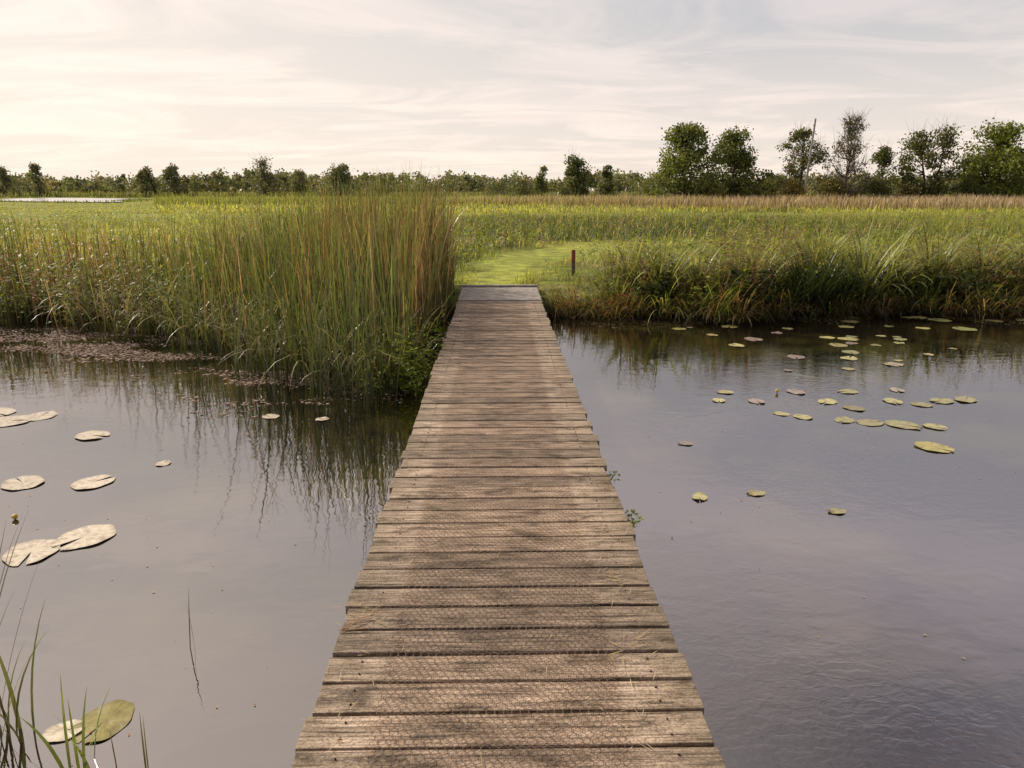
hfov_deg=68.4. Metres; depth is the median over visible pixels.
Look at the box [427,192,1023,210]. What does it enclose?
brown reed belt
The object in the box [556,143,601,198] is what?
alder tree
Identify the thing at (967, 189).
shrub
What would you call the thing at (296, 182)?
willow tree
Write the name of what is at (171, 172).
willow tree
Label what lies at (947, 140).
alder tree
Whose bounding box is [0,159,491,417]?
reed bed
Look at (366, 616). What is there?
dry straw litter
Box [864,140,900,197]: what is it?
birch tree
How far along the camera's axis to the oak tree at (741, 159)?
97.13 m
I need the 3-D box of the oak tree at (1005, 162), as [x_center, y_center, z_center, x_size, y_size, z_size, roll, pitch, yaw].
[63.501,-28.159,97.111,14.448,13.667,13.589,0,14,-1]
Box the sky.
[0,0,1023,189]
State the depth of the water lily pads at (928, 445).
7.18 m
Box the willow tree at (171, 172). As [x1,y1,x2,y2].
[155,163,188,196]
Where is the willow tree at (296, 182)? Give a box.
[285,168,311,195]
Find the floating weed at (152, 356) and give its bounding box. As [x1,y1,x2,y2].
[0,312,1023,763]
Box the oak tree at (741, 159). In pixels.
[688,125,775,202]
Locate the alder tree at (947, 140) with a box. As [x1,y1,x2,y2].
[890,119,976,199]
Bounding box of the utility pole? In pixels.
[803,118,815,195]
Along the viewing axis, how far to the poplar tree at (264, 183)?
170.41 m
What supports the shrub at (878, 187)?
on the ground at (506, 262)
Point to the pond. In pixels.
(67, 199)
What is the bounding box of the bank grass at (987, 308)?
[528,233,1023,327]
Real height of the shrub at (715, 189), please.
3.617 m
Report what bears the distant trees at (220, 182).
on the ground at (506, 262)
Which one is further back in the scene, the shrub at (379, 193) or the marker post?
the shrub at (379, 193)
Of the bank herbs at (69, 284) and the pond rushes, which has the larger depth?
the pond rushes
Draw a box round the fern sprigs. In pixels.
[607,471,645,527]
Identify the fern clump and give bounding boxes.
[355,313,448,396]
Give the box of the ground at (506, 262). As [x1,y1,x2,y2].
[0,190,1023,317]
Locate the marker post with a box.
[571,249,574,275]
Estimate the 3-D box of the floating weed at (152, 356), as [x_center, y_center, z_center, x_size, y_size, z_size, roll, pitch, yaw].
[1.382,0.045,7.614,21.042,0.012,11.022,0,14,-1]
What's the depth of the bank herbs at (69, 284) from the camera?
11.19 m
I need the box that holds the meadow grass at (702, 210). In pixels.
[0,195,1023,284]
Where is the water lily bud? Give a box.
[11,514,17,519]
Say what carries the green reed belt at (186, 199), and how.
on the ground at (506, 262)
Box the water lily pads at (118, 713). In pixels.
[0,407,328,742]
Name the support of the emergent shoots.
in the water
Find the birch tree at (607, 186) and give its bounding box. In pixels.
[597,165,617,196]
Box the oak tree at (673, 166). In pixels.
[623,119,739,199]
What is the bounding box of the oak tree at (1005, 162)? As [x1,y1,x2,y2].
[948,112,1023,199]
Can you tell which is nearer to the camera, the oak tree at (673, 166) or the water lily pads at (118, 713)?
the water lily pads at (118, 713)
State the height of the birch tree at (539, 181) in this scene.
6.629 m
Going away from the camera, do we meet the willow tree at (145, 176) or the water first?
the water
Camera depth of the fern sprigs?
4.15 m
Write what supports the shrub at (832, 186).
on the ground at (506, 262)
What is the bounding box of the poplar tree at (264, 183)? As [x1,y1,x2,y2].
[247,148,284,196]
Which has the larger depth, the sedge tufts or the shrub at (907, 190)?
the shrub at (907, 190)
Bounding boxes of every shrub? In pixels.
[359,182,388,197]
[399,181,441,196]
[483,179,515,198]
[498,183,540,197]
[696,181,726,200]
[748,178,782,201]
[774,177,809,202]
[811,175,848,200]
[860,179,893,198]
[893,182,932,199]
[948,180,991,198]
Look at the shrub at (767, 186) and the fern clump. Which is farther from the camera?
the shrub at (767, 186)
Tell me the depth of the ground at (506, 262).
24.41 m
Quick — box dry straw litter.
[306,305,683,767]
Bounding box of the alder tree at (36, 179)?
[26,162,52,196]
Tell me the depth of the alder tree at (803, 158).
96.76 m
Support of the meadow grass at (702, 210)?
on the ground at (506, 262)
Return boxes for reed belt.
[0,190,954,197]
[153,193,724,205]
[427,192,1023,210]
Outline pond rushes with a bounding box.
[0,196,152,202]
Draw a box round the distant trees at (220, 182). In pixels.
[1,167,1002,195]
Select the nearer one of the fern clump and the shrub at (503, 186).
the fern clump
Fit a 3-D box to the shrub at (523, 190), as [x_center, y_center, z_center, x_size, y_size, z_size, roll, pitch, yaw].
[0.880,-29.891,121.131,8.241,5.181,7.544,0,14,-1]
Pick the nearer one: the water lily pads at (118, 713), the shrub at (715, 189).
the water lily pads at (118, 713)
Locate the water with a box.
[0,308,1023,767]
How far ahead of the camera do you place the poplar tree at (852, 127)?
95.76 m
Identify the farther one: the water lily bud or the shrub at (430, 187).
the shrub at (430, 187)
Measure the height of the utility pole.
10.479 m
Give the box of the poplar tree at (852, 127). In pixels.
[816,108,881,199]
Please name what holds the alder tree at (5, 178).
on the ground at (506, 262)
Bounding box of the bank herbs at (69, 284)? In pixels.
[0,232,219,337]
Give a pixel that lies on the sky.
(495, 88)
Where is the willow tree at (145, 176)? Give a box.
[132,166,159,196]
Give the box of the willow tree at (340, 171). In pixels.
[310,163,359,197]
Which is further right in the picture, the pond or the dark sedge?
the dark sedge
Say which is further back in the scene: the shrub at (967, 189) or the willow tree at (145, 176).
the willow tree at (145, 176)
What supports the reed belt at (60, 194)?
on the ground at (506, 262)
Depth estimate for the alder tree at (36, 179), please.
167.36 m
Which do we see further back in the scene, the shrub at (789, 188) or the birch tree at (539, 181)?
the birch tree at (539, 181)
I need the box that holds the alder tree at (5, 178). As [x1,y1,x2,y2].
[0,165,23,196]
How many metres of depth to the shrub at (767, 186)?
93.15 m
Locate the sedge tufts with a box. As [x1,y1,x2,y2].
[569,209,1023,314]
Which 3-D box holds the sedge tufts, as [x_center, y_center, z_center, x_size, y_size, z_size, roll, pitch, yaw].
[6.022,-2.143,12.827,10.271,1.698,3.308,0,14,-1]
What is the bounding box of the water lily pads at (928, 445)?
[671,316,1023,513]
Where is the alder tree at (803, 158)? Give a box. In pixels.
[773,119,832,196]
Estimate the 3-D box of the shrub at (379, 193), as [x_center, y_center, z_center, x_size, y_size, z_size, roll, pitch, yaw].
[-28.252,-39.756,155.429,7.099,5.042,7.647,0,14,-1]
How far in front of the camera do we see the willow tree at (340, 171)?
166.63 m
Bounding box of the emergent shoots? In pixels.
[0,509,194,767]
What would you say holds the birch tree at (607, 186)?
on the ground at (506, 262)
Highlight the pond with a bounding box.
[0,198,137,201]
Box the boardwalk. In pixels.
[291,285,725,767]
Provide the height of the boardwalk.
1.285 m
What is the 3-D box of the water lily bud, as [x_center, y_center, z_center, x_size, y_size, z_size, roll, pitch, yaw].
[-3.035,0.860,4.616,0.037,0.134,0.036,0,14,-1]
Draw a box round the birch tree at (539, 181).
[532,166,551,198]
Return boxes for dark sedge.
[714,244,1018,316]

